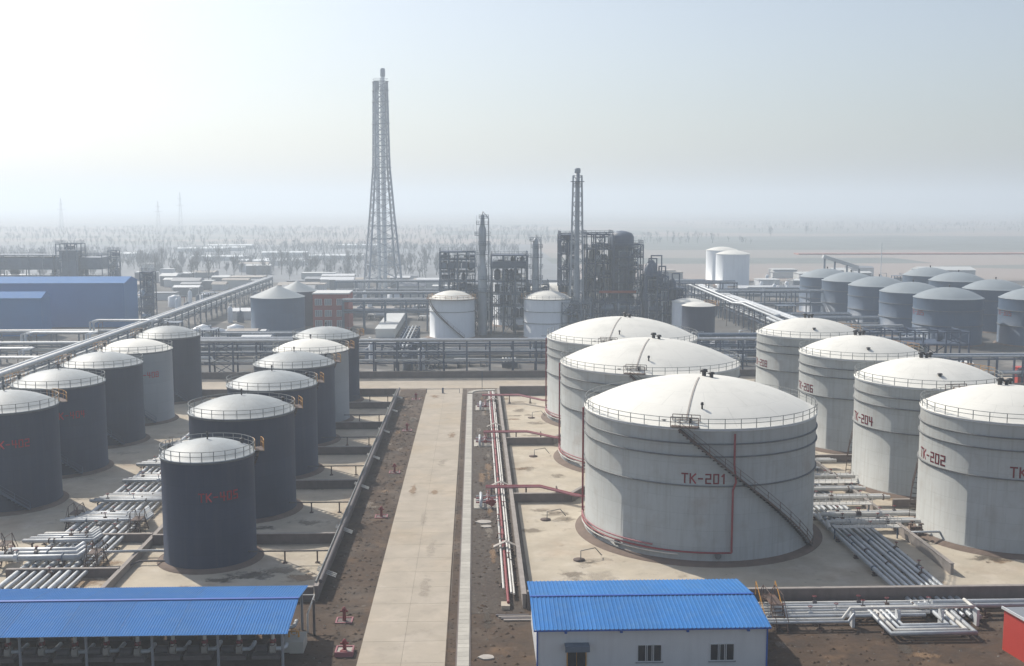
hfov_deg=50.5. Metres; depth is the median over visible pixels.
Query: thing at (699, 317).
storage tank
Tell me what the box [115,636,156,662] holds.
pump set
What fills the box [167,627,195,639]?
pump set
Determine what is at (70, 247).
steel structure
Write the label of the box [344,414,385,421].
yard pipe
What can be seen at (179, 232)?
pylon
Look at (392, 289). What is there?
pipe rack
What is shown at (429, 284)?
shed
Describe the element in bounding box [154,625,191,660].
pump set
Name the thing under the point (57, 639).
pump set
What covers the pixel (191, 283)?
shed
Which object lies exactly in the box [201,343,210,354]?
shed
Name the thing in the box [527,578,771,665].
prefab cabin
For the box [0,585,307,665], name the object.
pump canopy
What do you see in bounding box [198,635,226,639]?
pump set
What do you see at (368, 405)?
dike wall
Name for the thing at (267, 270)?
bare tree
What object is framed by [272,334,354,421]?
storage tank
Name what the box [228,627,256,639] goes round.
pump set
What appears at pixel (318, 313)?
window
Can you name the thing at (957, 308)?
storage tank
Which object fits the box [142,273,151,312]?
elevator shaft
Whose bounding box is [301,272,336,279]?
shed
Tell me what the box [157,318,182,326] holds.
equipment skid
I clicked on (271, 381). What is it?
storage tank
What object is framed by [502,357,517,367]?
equipment skid
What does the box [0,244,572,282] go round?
woodland floor
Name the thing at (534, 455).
sump pipe
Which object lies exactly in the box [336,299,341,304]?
window
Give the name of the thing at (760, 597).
stair rail
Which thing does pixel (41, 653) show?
pump set
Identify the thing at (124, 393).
storage tank
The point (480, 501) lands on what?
valve manifold
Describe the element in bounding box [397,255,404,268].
bare tree
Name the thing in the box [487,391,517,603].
pipe bundle
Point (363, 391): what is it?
dike wall
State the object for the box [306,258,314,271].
bare tree
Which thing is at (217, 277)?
shed
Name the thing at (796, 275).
shed
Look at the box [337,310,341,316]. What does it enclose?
window
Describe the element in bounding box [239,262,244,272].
bare tree
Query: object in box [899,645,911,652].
ground stain
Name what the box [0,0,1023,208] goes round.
sky
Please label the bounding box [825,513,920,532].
cross pipes
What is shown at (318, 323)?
window
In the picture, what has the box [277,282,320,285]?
shed
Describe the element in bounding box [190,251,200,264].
bare tree
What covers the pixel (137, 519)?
crossover stair
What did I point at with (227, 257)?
building
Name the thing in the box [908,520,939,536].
valve cluster
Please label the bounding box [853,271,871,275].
shed
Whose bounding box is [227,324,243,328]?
equipment skid
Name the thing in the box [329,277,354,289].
shed
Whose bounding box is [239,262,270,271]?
shed
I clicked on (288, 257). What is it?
bare tree
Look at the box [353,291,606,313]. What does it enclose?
pipe rack
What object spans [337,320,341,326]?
window
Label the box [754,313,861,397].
storage tank
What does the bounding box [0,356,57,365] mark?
expansion loop
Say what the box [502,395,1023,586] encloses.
tank pad
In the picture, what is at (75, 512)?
crossover stair
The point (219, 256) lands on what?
bare tree
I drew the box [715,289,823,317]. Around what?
pipe rack
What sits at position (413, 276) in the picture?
shed
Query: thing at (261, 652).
pump set
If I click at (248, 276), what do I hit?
shed
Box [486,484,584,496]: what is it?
foam pipes
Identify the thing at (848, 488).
cross pipes
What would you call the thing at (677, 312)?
storage tank
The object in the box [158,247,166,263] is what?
bare tree
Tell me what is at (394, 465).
fire hydrant
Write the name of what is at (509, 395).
foam pipes
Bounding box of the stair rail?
[755,581,784,617]
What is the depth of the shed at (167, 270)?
626.92 m
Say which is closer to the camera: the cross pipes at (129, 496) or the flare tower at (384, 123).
the cross pipes at (129, 496)
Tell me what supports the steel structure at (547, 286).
on the plant yard at (988, 339)
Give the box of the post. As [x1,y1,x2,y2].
[312,599,315,634]
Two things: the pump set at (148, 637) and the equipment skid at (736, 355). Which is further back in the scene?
the equipment skid at (736, 355)
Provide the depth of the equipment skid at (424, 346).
284.04 m
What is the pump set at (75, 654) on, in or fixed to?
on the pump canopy
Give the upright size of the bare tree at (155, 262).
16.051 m
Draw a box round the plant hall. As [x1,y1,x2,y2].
[0,251,107,275]
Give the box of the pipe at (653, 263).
[645,255,661,277]
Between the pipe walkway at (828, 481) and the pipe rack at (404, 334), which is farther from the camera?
the pipe rack at (404, 334)
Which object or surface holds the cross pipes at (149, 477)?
on the tank pad at (299, 568)
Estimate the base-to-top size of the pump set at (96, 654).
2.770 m
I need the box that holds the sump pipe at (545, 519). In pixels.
[540,509,565,520]
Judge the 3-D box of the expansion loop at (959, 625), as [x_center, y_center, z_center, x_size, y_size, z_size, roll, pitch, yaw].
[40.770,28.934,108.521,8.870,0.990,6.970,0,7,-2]
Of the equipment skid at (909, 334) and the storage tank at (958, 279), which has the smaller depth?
the equipment skid at (909, 334)
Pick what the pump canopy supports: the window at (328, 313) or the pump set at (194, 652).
the pump set at (194, 652)
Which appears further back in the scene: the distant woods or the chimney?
the distant woods
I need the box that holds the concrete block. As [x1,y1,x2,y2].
[501,601,509,609]
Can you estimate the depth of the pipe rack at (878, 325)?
334.89 m
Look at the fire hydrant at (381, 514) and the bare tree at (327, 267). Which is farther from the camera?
the bare tree at (327, 267)
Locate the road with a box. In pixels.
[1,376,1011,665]
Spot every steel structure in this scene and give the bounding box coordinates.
[0,251,109,276]
[55,240,85,275]
[107,247,120,275]
[139,268,157,318]
[439,248,475,332]
[465,283,490,333]
[490,250,527,333]
[528,279,549,293]
[557,230,574,297]
[561,296,590,327]
[582,230,613,315]
[590,295,641,318]
[611,239,643,316]
[640,270,668,323]
[666,282,686,324]
[853,327,970,363]
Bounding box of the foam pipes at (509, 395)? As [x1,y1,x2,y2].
[482,394,544,403]
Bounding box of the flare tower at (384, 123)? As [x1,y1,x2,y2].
[363,68,402,287]
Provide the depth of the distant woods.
1042.33 m
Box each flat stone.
[475,520,490,523]
[478,654,493,659]
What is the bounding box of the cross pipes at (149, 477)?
[122,469,160,489]
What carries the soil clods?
on the soil verge
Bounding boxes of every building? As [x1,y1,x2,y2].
[0,276,138,326]
[0,291,51,336]
[120,252,149,257]
[177,247,228,251]
[191,255,253,260]
[208,244,253,248]
[209,246,245,250]
[254,259,307,265]
[261,251,307,255]
[307,254,363,259]
[312,290,352,329]
[336,244,376,248]
[375,313,404,337]
[911,266,975,274]
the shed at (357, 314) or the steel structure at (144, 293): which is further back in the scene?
the shed at (357, 314)
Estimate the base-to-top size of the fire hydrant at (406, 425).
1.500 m
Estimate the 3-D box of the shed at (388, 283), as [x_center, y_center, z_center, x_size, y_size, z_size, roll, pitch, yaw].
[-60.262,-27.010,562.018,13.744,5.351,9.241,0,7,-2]
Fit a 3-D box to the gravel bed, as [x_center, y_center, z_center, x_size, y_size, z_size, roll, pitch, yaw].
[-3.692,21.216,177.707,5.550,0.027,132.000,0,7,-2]
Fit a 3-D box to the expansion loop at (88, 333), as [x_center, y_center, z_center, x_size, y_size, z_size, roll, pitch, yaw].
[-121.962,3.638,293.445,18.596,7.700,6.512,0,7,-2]
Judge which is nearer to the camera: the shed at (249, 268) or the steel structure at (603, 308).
the steel structure at (603, 308)
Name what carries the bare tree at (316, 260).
on the woodland floor
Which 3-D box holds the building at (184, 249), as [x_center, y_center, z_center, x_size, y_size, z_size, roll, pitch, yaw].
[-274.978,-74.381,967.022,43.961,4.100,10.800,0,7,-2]
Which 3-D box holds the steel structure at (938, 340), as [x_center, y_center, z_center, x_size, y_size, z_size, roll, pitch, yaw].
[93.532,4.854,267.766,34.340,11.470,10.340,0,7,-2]
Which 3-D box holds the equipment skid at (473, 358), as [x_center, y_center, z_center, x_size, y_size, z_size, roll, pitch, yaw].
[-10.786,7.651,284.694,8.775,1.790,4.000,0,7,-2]
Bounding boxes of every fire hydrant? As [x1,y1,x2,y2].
[334,639,354,656]
[335,607,353,623]
[375,506,387,517]
[389,463,399,473]
[402,423,411,430]
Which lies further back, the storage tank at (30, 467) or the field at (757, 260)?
the field at (757, 260)
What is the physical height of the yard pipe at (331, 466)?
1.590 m
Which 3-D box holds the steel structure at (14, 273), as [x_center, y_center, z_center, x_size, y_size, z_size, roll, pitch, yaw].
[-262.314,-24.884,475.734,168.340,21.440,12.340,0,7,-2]
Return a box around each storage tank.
[0,384,68,516]
[5,364,113,478]
[55,347,150,448]
[93,334,178,425]
[130,322,205,404]
[157,431,263,574]
[187,388,302,523]
[226,365,324,479]
[250,285,304,336]
[253,347,340,445]
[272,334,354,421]
[283,281,316,327]
[292,322,363,401]
[425,290,479,337]
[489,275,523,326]
[519,290,570,337]
[524,283,571,297]
[541,312,697,426]
[553,332,740,472]
[575,369,822,567]
[671,298,704,328]
[682,300,718,333]
[705,247,735,279]
[713,250,749,286]
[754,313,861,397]
[796,267,842,311]
[797,330,923,453]
[821,270,870,311]
[843,352,1003,497]
[847,274,900,321]
[878,279,936,335]
[902,265,948,283]
[906,377,1023,559]
[911,285,984,347]
[928,270,984,288]
[962,277,1023,332]
[993,288,1023,347]
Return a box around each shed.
[134,271,158,281]
[141,263,163,270]
[154,291,179,299]
[160,268,175,273]
[160,273,180,285]
[163,278,172,286]
[171,278,203,289]
[173,285,201,296]
[180,272,195,277]
[180,282,202,291]
[192,270,218,277]
[200,280,215,288]
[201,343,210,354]
[211,281,228,289]
[212,275,231,280]
[222,278,250,287]
[227,328,261,336]
[228,275,266,277]
[232,308,250,319]
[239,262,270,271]
[241,335,273,350]
[245,264,271,273]
[251,278,268,285]
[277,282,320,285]
[287,280,304,281]
[288,283,326,289]
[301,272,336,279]
[305,276,346,281]
[320,277,329,287]
[321,274,356,276]
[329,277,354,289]
[353,277,363,288]
[353,306,394,316]
[370,294,409,297]
[382,276,390,286]
[390,276,410,287]
[393,274,418,279]
[399,283,425,296]
[416,278,438,287]
[657,269,675,271]
[662,271,682,278]
[738,285,777,287]
[746,286,776,287]
[754,278,779,284]
[768,268,797,276]
[770,270,794,277]
[777,285,799,286]
[788,279,799,284]
[793,272,805,278]
[844,266,873,276]
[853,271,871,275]
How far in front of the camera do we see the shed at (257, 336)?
310.38 m
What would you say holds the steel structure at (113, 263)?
on the plant yard at (988, 339)
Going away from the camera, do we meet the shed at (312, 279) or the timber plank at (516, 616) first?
the timber plank at (516, 616)
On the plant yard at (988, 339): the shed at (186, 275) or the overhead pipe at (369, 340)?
the shed at (186, 275)
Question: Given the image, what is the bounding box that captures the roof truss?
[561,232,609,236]
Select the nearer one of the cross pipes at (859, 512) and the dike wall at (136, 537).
the dike wall at (136, 537)
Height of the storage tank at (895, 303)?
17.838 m
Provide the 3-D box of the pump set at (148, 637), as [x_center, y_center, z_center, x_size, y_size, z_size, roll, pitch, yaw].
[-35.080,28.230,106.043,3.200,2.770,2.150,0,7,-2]
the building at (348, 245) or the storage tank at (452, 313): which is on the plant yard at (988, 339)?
the storage tank at (452, 313)
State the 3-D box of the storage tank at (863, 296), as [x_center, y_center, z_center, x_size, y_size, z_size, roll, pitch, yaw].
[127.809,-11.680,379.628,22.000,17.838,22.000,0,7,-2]
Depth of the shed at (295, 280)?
552.98 m
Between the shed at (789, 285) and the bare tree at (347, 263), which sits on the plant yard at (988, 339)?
the shed at (789, 285)
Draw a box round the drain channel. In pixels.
[455,389,494,665]
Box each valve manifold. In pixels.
[474,433,493,446]
[474,490,498,508]
[476,399,490,409]
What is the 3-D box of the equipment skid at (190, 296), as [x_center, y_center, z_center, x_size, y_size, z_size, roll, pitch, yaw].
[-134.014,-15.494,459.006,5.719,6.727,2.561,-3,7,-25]
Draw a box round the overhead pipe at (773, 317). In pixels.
[636,281,782,332]
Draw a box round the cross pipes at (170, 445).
[162,440,187,448]
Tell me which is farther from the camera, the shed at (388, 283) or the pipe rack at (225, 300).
the shed at (388, 283)
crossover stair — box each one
[0,532,17,567]
[64,502,86,530]
[83,540,108,566]
[127,508,148,532]
[758,585,788,631]
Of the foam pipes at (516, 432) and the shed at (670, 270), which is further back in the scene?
the shed at (670, 270)
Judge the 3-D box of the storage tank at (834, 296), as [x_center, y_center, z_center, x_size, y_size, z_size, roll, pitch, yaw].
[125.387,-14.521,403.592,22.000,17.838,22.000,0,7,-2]
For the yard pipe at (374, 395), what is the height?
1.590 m
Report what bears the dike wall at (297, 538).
on the tank pad at (299, 568)
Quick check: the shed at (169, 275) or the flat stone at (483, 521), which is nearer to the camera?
the flat stone at (483, 521)
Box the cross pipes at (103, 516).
[60,506,153,528]
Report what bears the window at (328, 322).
in the building at (327, 306)
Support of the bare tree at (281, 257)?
on the woodland floor
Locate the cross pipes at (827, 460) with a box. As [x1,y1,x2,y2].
[815,458,836,463]
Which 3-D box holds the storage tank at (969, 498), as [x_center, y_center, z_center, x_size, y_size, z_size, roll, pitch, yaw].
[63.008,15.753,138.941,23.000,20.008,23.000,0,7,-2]
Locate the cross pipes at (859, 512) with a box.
[817,505,915,521]
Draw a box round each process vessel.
[642,258,656,319]
[655,266,665,316]
[666,273,679,324]
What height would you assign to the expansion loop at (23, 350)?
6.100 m
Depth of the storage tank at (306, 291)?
373.43 m
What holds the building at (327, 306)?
on the plant yard at (988, 339)
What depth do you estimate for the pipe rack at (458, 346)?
300.54 m
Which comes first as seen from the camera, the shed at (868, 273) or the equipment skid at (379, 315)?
the equipment skid at (379, 315)
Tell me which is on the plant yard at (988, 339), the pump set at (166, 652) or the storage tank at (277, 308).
the storage tank at (277, 308)
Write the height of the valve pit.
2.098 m
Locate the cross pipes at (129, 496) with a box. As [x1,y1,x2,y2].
[89,489,161,510]
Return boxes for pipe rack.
[0,277,272,389]
[0,329,133,345]
[0,341,93,364]
[197,331,300,336]
[200,336,292,357]
[200,336,925,371]
[253,292,477,307]
[335,279,704,297]
[342,298,429,330]
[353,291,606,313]
[353,301,493,318]
[359,342,545,357]
[393,325,419,370]
[663,280,737,309]
[684,284,797,332]
[695,333,756,360]
[703,288,798,300]
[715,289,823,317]
[750,312,851,324]
[761,287,799,301]
[783,316,878,324]
[847,324,904,335]
[923,353,1023,382]
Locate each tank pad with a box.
[0,396,392,587]
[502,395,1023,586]
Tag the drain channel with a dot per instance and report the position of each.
(463, 647)
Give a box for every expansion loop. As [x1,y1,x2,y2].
[0,347,33,369]
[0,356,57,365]
[20,331,97,341]
[89,319,158,341]
[867,605,977,635]
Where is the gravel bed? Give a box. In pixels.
[471,393,524,613]
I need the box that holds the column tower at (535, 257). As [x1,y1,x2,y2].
[528,235,542,292]
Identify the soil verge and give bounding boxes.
[9,389,1023,665]
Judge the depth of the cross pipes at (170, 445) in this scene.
183.88 m
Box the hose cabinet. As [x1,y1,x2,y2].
[1012,366,1023,382]
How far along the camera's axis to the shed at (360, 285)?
537.61 m
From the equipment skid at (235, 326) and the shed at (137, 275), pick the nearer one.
the equipment skid at (235, 326)
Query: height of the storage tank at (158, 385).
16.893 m
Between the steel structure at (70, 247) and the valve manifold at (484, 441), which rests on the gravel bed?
the valve manifold at (484, 441)
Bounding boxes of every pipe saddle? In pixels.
[491,480,508,491]
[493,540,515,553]
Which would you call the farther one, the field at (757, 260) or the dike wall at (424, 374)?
the field at (757, 260)
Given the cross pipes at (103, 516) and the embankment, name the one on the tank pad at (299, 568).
the cross pipes at (103, 516)
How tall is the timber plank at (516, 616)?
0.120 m
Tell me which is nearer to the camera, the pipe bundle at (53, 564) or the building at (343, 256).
the pipe bundle at (53, 564)
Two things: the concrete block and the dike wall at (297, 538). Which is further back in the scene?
the dike wall at (297, 538)
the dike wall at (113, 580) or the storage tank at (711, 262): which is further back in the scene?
the storage tank at (711, 262)
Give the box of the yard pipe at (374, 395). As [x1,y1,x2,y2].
[353,395,392,401]
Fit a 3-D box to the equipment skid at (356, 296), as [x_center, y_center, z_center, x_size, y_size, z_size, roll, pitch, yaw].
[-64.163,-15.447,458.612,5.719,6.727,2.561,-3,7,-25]
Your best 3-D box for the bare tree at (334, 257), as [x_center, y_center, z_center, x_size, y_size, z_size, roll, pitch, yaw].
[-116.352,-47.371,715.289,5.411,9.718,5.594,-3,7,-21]
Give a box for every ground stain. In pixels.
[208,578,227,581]
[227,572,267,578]
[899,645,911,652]
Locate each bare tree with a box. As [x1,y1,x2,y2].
[134,249,143,270]
[140,253,151,270]
[150,254,160,270]
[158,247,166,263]
[168,258,177,267]
[174,263,182,272]
[177,252,186,264]
[186,258,198,277]
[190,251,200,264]
[191,252,200,269]
[204,255,213,279]
[214,246,223,268]
[229,255,238,273]
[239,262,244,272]
[251,266,257,274]
[258,260,265,274]
[264,262,270,275]
[268,251,276,262]
[277,250,287,274]
[284,250,291,264]
[285,264,293,279]
[292,258,301,268]
[302,251,310,264]
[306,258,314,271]
[309,254,320,271]
[322,262,332,271]
[331,255,338,267]
[342,265,351,273]
[343,256,352,273]
[345,249,351,260]
[355,252,362,263]
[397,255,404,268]
[405,253,413,265]
[420,247,429,262]
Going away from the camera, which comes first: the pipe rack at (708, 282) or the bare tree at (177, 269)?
the pipe rack at (708, 282)
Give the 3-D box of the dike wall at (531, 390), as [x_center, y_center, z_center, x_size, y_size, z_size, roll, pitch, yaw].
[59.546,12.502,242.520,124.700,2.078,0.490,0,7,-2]
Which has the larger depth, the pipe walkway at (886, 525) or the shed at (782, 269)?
the shed at (782, 269)
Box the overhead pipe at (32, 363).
[0,276,272,376]
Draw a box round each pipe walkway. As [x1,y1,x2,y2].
[813,493,872,509]
[814,472,857,484]
[832,516,901,538]
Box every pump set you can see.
[0,638,29,662]
[10,638,38,640]
[22,638,62,661]
[44,632,69,640]
[53,637,95,662]
[77,637,102,639]
[84,637,126,661]
[103,620,132,640]
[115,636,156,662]
[133,636,162,639]
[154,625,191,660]
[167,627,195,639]
[183,635,222,659]
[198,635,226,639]
[220,635,256,659]
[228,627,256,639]
[251,635,288,659]
[262,619,297,637]
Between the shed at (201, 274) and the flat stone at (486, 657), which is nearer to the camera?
the flat stone at (486, 657)
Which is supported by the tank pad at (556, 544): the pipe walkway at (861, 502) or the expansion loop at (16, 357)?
the pipe walkway at (861, 502)
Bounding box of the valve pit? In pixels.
[284,628,306,653]
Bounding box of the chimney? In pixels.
[569,168,584,320]
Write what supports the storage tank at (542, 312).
on the plant yard at (988, 339)
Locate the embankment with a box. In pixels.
[794,252,1023,254]
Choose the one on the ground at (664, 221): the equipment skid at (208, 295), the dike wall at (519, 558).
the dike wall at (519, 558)
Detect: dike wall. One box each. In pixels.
[5,567,119,578]
[44,585,313,599]
[90,533,152,542]
[100,524,162,587]
[152,532,335,545]
[202,369,755,378]
[202,388,396,396]
[296,479,357,488]
[314,389,398,599]
[318,446,371,454]
[336,421,382,428]
[349,402,390,408]
[497,388,526,607]
[499,383,1023,394]
[506,433,560,444]
[513,485,584,502]
[527,584,1023,609]
[815,454,851,461]
[815,461,953,574]
[892,498,915,507]
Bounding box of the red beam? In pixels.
[599,291,635,292]
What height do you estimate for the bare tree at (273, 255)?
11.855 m
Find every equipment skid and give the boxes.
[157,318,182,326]
[168,295,184,306]
[175,295,190,312]
[188,288,199,302]
[198,325,219,343]
[200,290,219,306]
[201,356,213,359]
[227,303,243,322]
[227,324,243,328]
[353,288,366,297]
[365,337,374,362]
[374,313,386,320]
[387,294,401,297]
[403,344,424,370]
[414,342,439,365]
[445,347,465,358]
[454,358,487,366]
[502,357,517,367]
[528,335,547,361]
[717,284,727,287]
[725,351,746,365]
[736,348,755,356]
[775,302,795,311]
[891,275,902,281]
[898,333,926,336]
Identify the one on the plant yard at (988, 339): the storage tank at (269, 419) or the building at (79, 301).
the building at (79, 301)
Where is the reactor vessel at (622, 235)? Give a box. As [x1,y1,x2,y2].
[605,231,637,314]
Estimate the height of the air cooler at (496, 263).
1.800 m
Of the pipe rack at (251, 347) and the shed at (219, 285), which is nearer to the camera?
the pipe rack at (251, 347)
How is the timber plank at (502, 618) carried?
on the soil verge
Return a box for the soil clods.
[302,391,1023,665]
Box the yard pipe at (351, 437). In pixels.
[321,436,375,445]
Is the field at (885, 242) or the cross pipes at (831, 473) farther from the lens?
the field at (885, 242)
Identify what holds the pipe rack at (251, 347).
on the plant yard at (988, 339)
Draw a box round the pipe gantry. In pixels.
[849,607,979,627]
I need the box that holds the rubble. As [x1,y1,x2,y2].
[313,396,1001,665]
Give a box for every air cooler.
[441,261,474,268]
[492,260,526,266]
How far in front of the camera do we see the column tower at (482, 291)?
349.21 m
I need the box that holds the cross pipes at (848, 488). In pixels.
[814,482,865,491]
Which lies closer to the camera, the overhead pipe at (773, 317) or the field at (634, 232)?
the overhead pipe at (773, 317)
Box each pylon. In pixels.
[57,198,64,234]
[154,201,161,234]
[178,192,183,234]
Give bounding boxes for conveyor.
[822,255,859,272]
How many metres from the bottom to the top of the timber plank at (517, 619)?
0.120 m
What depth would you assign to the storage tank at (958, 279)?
397.19 m
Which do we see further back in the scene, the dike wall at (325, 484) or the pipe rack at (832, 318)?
the pipe rack at (832, 318)
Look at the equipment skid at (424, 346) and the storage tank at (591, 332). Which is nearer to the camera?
the storage tank at (591, 332)
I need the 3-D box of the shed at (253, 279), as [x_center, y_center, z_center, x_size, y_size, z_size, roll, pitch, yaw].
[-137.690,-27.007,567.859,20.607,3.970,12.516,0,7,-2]
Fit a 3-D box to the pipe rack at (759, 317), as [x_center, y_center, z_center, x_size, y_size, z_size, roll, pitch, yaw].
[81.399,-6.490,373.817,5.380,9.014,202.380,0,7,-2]
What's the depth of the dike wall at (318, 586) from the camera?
142.06 m
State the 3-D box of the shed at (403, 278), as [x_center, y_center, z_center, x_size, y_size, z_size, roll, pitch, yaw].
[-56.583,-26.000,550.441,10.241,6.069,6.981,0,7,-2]
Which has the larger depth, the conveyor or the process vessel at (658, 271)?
the conveyor
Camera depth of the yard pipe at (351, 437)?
190.17 m
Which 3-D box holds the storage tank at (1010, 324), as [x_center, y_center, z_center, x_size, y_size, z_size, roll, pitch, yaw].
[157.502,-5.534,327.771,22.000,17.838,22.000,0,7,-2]
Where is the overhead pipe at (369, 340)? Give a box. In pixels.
[200,337,925,341]
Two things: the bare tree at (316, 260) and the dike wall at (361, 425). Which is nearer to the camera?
the dike wall at (361, 425)
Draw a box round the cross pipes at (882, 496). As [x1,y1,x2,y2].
[813,490,889,507]
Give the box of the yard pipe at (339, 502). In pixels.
[289,501,348,512]
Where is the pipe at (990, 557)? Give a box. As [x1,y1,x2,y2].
[975,556,1000,561]
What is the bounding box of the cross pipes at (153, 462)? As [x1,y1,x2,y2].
[136,456,160,468]
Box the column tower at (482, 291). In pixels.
[474,212,490,334]
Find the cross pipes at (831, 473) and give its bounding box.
[815,469,854,478]
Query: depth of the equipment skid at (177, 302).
422.14 m
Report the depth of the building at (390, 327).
354.79 m
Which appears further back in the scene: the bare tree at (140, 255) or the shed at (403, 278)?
the bare tree at (140, 255)
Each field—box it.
[432,230,660,234]
[546,258,929,263]
[607,236,1023,249]
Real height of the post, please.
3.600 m
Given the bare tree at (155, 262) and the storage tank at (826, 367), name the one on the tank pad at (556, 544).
the storage tank at (826, 367)
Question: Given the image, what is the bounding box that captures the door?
[567,652,586,665]
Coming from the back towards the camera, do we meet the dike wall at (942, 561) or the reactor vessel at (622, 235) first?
the reactor vessel at (622, 235)
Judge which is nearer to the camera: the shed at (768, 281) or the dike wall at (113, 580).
the dike wall at (113, 580)
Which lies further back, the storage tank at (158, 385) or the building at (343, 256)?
the building at (343, 256)
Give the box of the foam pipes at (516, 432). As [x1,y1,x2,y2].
[484,430,560,438]
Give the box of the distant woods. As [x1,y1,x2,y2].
[0,220,1023,277]
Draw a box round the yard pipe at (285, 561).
[248,550,327,563]
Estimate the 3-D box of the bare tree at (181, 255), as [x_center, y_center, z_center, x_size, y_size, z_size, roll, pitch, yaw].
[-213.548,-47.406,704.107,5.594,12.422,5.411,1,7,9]
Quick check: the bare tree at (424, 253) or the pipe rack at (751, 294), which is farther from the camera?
the bare tree at (424, 253)
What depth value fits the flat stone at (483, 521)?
144.34 m
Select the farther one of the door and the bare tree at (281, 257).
the bare tree at (281, 257)
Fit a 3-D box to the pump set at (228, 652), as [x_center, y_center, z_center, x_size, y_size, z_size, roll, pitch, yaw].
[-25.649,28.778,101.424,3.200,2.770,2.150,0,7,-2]
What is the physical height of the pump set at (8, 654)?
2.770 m
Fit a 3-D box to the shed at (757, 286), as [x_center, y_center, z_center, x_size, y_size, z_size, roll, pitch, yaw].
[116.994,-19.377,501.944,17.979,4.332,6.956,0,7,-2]
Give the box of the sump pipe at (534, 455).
[529,448,549,456]
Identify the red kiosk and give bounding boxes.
[1001,606,1023,661]
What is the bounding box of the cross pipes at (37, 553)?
[0,541,88,566]
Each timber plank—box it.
[496,614,528,615]
[498,615,530,617]
[501,617,530,619]
[504,619,530,620]
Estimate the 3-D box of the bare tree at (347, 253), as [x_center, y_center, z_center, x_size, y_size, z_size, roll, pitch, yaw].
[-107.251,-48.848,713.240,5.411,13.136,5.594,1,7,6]
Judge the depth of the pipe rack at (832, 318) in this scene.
354.91 m
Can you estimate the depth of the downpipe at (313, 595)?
107.04 m
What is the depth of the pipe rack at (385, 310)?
360.95 m
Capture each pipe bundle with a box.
[0,433,188,588]
[98,549,164,566]
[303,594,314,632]
[315,387,402,582]
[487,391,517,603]
[758,595,930,623]
[767,598,975,631]
[813,484,981,618]
[916,598,1023,617]
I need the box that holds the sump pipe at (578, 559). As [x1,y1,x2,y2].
[573,547,601,561]
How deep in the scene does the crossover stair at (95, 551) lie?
125.02 m
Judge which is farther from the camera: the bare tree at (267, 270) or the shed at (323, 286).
the bare tree at (267, 270)
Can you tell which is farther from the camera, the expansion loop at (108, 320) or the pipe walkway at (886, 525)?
the expansion loop at (108, 320)
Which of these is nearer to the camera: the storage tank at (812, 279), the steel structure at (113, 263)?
the storage tank at (812, 279)
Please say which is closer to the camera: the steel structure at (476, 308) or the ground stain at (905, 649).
the ground stain at (905, 649)
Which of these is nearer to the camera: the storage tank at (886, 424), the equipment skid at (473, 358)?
the storage tank at (886, 424)
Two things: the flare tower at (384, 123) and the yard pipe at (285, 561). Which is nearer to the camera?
the yard pipe at (285, 561)
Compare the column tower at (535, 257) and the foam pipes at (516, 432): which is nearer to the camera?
the foam pipes at (516, 432)
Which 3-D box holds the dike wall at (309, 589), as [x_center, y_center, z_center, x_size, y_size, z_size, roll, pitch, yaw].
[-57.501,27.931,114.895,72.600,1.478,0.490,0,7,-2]
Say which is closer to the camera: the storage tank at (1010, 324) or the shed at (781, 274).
the storage tank at (1010, 324)
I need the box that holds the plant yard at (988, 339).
[0,281,1023,378]
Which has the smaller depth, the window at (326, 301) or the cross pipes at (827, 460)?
the cross pipes at (827, 460)
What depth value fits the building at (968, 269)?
565.50 m
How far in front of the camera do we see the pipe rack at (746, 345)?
292.38 m
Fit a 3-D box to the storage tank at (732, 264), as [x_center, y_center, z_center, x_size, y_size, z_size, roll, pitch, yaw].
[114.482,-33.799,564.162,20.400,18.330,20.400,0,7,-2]
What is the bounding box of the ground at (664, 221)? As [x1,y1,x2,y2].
[0,209,1023,602]
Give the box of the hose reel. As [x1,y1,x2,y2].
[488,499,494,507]
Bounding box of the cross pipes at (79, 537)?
[22,526,102,546]
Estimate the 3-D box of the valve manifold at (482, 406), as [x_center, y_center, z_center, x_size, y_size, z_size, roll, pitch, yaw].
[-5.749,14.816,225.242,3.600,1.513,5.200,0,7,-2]
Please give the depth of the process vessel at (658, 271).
343.56 m
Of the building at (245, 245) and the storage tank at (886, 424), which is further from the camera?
the building at (245, 245)
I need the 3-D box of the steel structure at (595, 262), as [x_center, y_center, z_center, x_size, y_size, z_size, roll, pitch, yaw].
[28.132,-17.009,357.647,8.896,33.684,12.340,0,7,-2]
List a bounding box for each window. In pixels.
[315,299,321,304]
[315,310,321,316]
[315,320,322,326]
[324,299,331,304]
[325,310,331,316]
[325,320,331,325]
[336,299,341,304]
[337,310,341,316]
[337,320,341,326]
[636,644,662,662]
[708,643,735,661]
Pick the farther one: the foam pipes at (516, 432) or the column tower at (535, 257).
the column tower at (535, 257)
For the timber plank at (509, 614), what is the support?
on the soil verge
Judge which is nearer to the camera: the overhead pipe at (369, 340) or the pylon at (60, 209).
the overhead pipe at (369, 340)
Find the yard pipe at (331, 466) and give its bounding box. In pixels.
[308,465,363,475]
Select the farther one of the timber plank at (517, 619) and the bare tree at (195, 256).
the bare tree at (195, 256)

